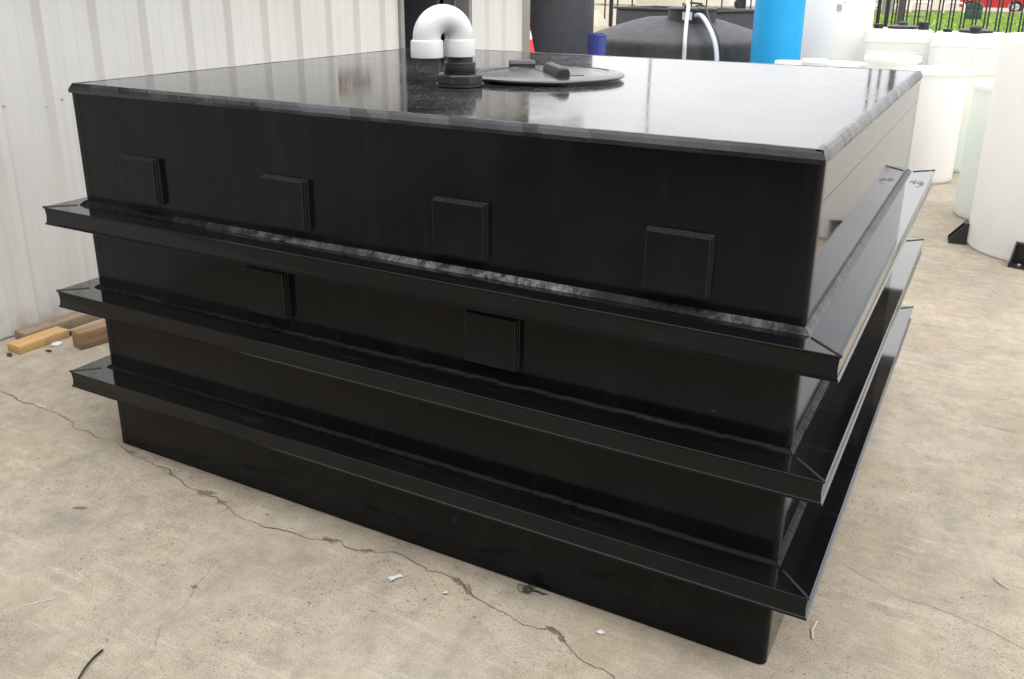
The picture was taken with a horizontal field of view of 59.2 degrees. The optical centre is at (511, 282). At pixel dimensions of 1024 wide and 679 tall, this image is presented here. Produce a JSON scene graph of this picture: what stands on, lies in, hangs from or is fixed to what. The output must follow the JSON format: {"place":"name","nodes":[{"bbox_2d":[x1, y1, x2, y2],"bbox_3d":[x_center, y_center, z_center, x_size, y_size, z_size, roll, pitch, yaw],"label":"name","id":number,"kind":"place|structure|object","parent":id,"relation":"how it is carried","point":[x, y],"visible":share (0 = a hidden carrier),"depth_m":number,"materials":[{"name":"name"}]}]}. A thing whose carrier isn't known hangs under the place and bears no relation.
{"place":"outdoors","nodes":[
{"label":"outdoors","id":0,"kind":"place"},
{"bbox_2d":[0,0,529,341],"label":"metal building","id":1,"kind":"structure","parent":0,"point":[51,51],"depth_m":4.60,"materials":[{"name":"paint"}]},
{"bbox_2d":[404,0,439,47],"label":"door","id":2,"kind":"structure","parent":1,"relation":"in","point":[413,9],"depth_m":7.74,"materials":[{"name":"black metal"}]},
{"bbox_2d":[0,0,1023,678],"bbox_3d":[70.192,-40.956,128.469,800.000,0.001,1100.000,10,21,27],"label":"ground","id":3,"kind":"structure","parent":0,"point":[144,542],"depth_m":2.72,"materials":[{"name":"concrete"}]},
{"bbox_2d":[7,326,69,354],"bbox_3d":[-2.282,0.275,4.346,0.095,0.040,0.262,11,21,28],"label":"wood offcut","id":4,"kind":"object","parent":3,"relation":"on","point":[20,346],"visible":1,"depth_m":4.31,"materials":[{"name":"yellow wood"}]},
{"bbox_2d":[51,341,61,346],"bbox_3d":[-2.193,0.292,4.336,0.048,0.014,0.052,10,21,27],"label":"foam scrap","id":5,"kind":"object","parent":3,"relation":"on","point":[56,343],"visible":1,"depth_m":4.32,"materials":[{"name":"plastic"}]},
{"bbox_2d":[14,311,100,338],"bbox_3d":[-2.186,0.160,4.680,0.102,0.046,0.761,11,22,30],"label":"wood plank","id":6,"kind":"object","parent":3,"relation":"on","point":[73,319],"visible":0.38,"depth_m":4.51,"materials":[{"name":"beige wood"}]},
{"bbox_2d":[71,321,107,349],"bbox_3d":[-1.966,0.232,4.408,0.083,0.086,0.339,16,24,38],"label":"wood block","id":7,"kind":"object","parent":3,"relation":"on","point":[89,336],"depth_m":4.30,"materials":[{"name":"beige wood"}]},
{"bbox_2d":[78,649,103,678],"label":"plastic strip","id":8,"kind":"object","parent":3,"relation":"on","point":[91,660],"visible":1,"depth_m":2.32,"materials":[{"name":"black plastic"}]},
{"bbox_2d":[126,558,219,678],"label":"ground crack","id":9,"kind":"object","parent":3,"relation":"on","point":[160,627],"visible":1,"depth_m":2.42,"materials":[{"name":"grey concrete"}]},
{"bbox_2d":[1,390,614,678],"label":"ground crack","id":10,"kind":"object","parent":3,"relation":"on","point":[342,543],"visible":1,"depth_m":2.81,"materials":[{"name":"grey concrete"}]},
{"bbox_2d":[73,450,565,641],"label":"ground chips","id":11,"kind":"object","parent":3,"relation":"on","point":[552,630],"visible":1,"depth_m":2.79,"materials":[{"name":"grey concrete"}]},
{"bbox_2d":[388,574,403,580],"bbox_3d":[-0.345,0.869,2.667,0.044,0.005,0.024,-12,22,-32],"label":"paper scrap","id":12,"kind":"object","parent":3,"relation":"on","point":[390,578],"visible":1,"depth_m":2.66,"materials":[{"name":"white paper"}]},
{"bbox_2d":[42,4,934,664],"bbox_3d":[0.087,-0.248,3.498,2.639,1.607,2.289,10,21,27],"label":"rectangular tank","id":13,"kind":"object","parent":3,"relation":"on","point":[622,336],"visible":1,"depth_m":2.50,"materials":[{"name":"black plastic"}]},
{"bbox_2d":[530,30,534,51],"bbox_3d":[0.146,-1.974,9.176,0.640,1.255,0.640,3,19,8],"label":"traffic cone","id":14,"kind":"object","parent":3,"relation":"on","point":[531,46],"visible":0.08,"depth_m":8.99,"materials":[{"name":"plastic"}]},
{"bbox_2d":[518,584,547,594],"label":"plastic shavings","id":15,"kind":"object","parent":3,"relation":"on","point":[526,590],"visible":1,"depth_m":2.61},
{"bbox_2d":[530,0,593,54],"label":"upright tank","id":16,"kind":"object","parent":3,"relation":"on","point":[562,26],"visible":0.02,"depth_m":9.24,"materials":[{"name":"black plastic"}]},
{"bbox_2d":[587,33,606,55],"bbox_3d":[0.833,-1.885,9.032,0.186,1.187,0.186,10,21,27],"label":"plastic tube","id":17,"kind":"object","parent":3,"relation":"on","point":[596,43],"visible":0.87,"depth_m":8.81,"materials":[{"name":"blue plastic"}]},
{"bbox_2d":[636,0,686,6],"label":"upright tank","id":18,"kind":"object","parent":3,"relation":"on","point":[659,2],"depth_m":14.40,"materials":[{"name":"white plastic"}]},
{"bbox_2d":[593,2,752,62],"bbox_3d":[2.104,-2.843,11.507,2.358,1.442,2.358,10,21,27],"label":"dome tank","id":19,"kind":"object","parent":3,"relation":"on","point":[654,37],"visible":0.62,"depth_m":10.58,"materials":[{"name":"black plastic"}]},
{"bbox_2d":[682,1,689,59],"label":"hose","id":20,"kind":"object","parent":19,"relation":"hanging from","point":[686,22],"visible":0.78,"depth_m":10.29,"materials":[{"name":"white plastic"}]},
{"bbox_2d":[694,13,718,60],"bbox_3d":[2.241,-2.459,10.505,0.070,1.297,0.922,-2,19,-6],"label":"hose","id":21,"kind":"object","parent":19,"relation":"hanging from","point":[710,31],"visible":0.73,"depth_m":10.15,"materials":[{"name":"white plastic"}]},
{"bbox_2d":[695,4,721,60],"bbox_3d":[2.290,-2.518,10.552,0.076,1.400,1.011,-2,19,-7],"label":"cable","id":22,"kind":"object","parent":19,"relation":"on","point":[713,28],"visible":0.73,"depth_m":10.17,"materials":[{"name":"black metal"}]},
{"bbox_2d":[613,6,753,29],"bbox_3d":[2.556,-3.477,13.611,0.960,1.303,2.000,-14,24,-37],"label":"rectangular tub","id":23,"kind":"object","parent":3,"relation":"on","point":[736,16],"visible":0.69,"depth_m":13.22,"materials":[{"name":"black plastic"}]},
{"bbox_2d":[750,0,805,63],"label":"upright tank","id":24,"kind":"object","parent":3,"relation":"on","point":[777,32],"visible":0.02,"depth_m":9.54,"materials":[{"name":"blue plastic"}]},
{"bbox_2d":[774,60,801,64],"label":"lidded tank","id":25,"kind":"object","parent":3,"relation":"on","point":[794,62],"visible":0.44,"depth_m":8.32,"materials":[{"name":"white plastic"}]},
{"bbox_2d":[594,3,1023,13],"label":"kerb","id":26,"kind":"structure","parent":3,"relation":"on","point":[959,11],"depth_m":55.13,"materials":[{"name":"concrete"}]},
{"bbox_2d":[604,0,1023,32],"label":"picket fence","id":27,"kind":"object","parent":3,"relation":"on","point":[885,22],"visible":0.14,"depth_m":15.49,"materials":[{"name":"black metal"}]},
{"bbox_2d":[801,58,827,65],"bbox_3d":[2.889,-1.673,8.761,0.244,0.989,0.244,10,21,27],"label":"lidded tank","id":28,"kind":"object","parent":3,"relation":"on","point":[815,61],"visible":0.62,"depth_m":8.53,"materials":[{"name":"white plastic"}]},
{"bbox_2d":[811,620,818,638],"bbox_3d":[0.826,0.947,2.464,0.013,0.003,0.080,10,21,27],"label":"straw bit","id":29,"kind":"object","parent":3,"relation":"on","point":[813,627],"visible":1,"depth_m":2.46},
{"bbox_2d":[800,0,875,64],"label":"upright tank","id":30,"kind":"object","parent":3,"relation":"on","point":[834,29],"visible":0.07,"depth_m":9.89,"materials":[{"name":"white plastic"}]},
{"bbox_2d":[827,60,866,67],"bbox_3d":[3.216,-1.699,8.906,0.445,0.949,0.445,10,21,27],"label":"lidded tank","id":31,"kind":"object","parent":3,"relation":"on","point":[840,63],"visible":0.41,"depth_m":8.61,"materials":[{"name":"white plastic"}]},
{"bbox_2d":[875,0,890,25],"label":"gate frame","id":32,"kind":"object","parent":3,"relation":"on","point":[877,14],"depth_m":16.17,"materials":[{"name":"black metal"}]},
{"bbox_2d":[864,53,921,69],"bbox_3d":[3.535,-1.620,8.527,0.500,1.046,0.500,10,21,27],"label":"flanged tank","id":33,"kind":"object","parent":3,"relation":"on","point":[895,61],"visible":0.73,"depth_m":8.21,"materials":[{"name":"white plastic"}]},
{"bbox_2d":[860,21,932,67],"bbox_3d":[4.075,-2.136,9.671,0.682,1.301,0.612,9,20,23],"label":"box tank","id":34,"kind":"object","parent":3,"relation":"on","point":[903,37],"visible":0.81,"depth_m":9.28,"materials":[{"name":"white plastic"}]},
{"bbox_2d":[896,0,904,23],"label":"light pole","id":35,"kind":"object","parent":3,"relation":"on","point":[900,10],"depth_m":16.01,"materials":[{"name":"grey metal"}]},
{"bbox_2d":[909,1,930,11],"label":"hoop barrier","id":36,"kind":"object","parent":3,"relation":"on","point":[922,2],"visible":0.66,"depth_m":53.80,"materials":[{"name":"white metal"}]},
{"bbox_2d":[847,566,1023,648],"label":"ground crack","id":37,"kind":"object","parent":3,"relation":"on","point":[932,606],"visible":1,"depth_m":2.58,"materials":[{"name":"grey concrete"}]},
{"bbox_2d":[900,65,971,183],"bbox_3d":[3.694,-1.410,8.020,0.576,0.975,0.576,10,21,27],"label":"open cylinder","id":38,"kind":"object","parent":3,"relation":"on","point":[940,107],"visible":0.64,"depth_m":7.78,"materials":[{"name":"white plastic"}]},
{"bbox_2d":[943,2,965,12],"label":"hoop barrier","id":39,"kind":"object","parent":3,"relation":"on","point":[945,4],"visible":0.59,"depth_m":52.90,"materials":[{"name":"white metal"}]},
{"bbox_2d":[947,220,969,244],"bbox_3d":[3.048,-0.349,6.152,0.110,0.145,0.104,8,20,20],"label":"tie bracket","id":40,"kind":"object","parent":3,"relation":"on","point":[958,235],"visible":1,"depth_m":6.12,"materials":[{"name":"black metal"}]},
{"bbox_2d":[928,65,995,172],"bbox_3d":[4.196,-1.562,8.545,0.636,0.935,0.636,10,21,27],"label":"open cylinder","id":41,"kind":"object","parent":3,"relation":"on","point":[981,73],"visible":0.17,"depth_m":8.27,"materials":[{"name":"white plastic"}]},
{"bbox_2d":[927,25,1003,67],"bbox_3d":[4.586,-1.964,9.196,0.702,1.286,0.612,9,21,25],"label":"box tank","id":42,"kind":"object","parent":3,"relation":"on","point":[975,45],"visible":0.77,"depth_m":8.83,"materials":[{"name":"white plastic"}]},
{"bbox_2d":[954,80,993,219],"bbox_3d":[3.641,-0.969,6.685,0.560,0.990,0.560,10,21,27],"label":"open cylinder","id":43,"kind":"object","parent":3,"relation":"on","point":[978,116],"visible":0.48,"depth_m":6.64,"materials":[{"name":"white plastic"}]},
{"bbox_2d":[959,0,1022,11],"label":"parked car","id":44,"kind":"object","parent":3,"relation":"on","point":[994,4],"visible":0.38,"depth_m":52.68,"materials":[{"name":"red paint"}]},
{"bbox_2d":[967,32,1023,260],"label":"upright tank","id":45,"kind":"object","parent":3,"relation":"on","point":[996,225],"visible":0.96,"depth_m":5.69,"materials":[{"name":"white plastic"}]},
{"bbox_2d":[1008,241,1023,269],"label":"tie bracket","id":46,"kind":"object","parent":3,"relation":"on","point":[1016,260],"visible":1,"depth_m":5.65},
{"bbox_2d":[593,7,608,31],"bbox_3d":[1.395,-4.077,15.457,0.520,1.250,0.520,10,21,27],"label":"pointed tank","id":47,"kind":"object","parent":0,"point":[600,23],"visible":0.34,"depth_m":15.17,"materials":[{"name":"white plastic"}]},
{"bbox_2d":[730,0,754,8],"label":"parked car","id":48,"kind":"object","parent":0,"point":[740,3],"visible":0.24,"depth_m":55.16,"materials":[{"name":"metal"}]},
{"bbox_2d":[872,10,1023,32],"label":"grass","id":49,"kind":"structure","parent":0,"point":[967,24],"depth_m":40.99,"materials":[{"name":"green plant"}]},
{"bbox_2d":[881,0,892,14],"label":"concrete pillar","id":50,"kind":"structure","parent":49,"relation":"on","point":[884,6],"depth_m":48.69,"materials":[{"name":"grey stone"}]},
{"bbox_2d":[965,1,983,19],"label":"dome bin","id":51,"kind":"object","parent":49,"relation":"on","point":[970,8],"visible":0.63,"depth_m":42.75,"materials":[{"name":"green plastic"}]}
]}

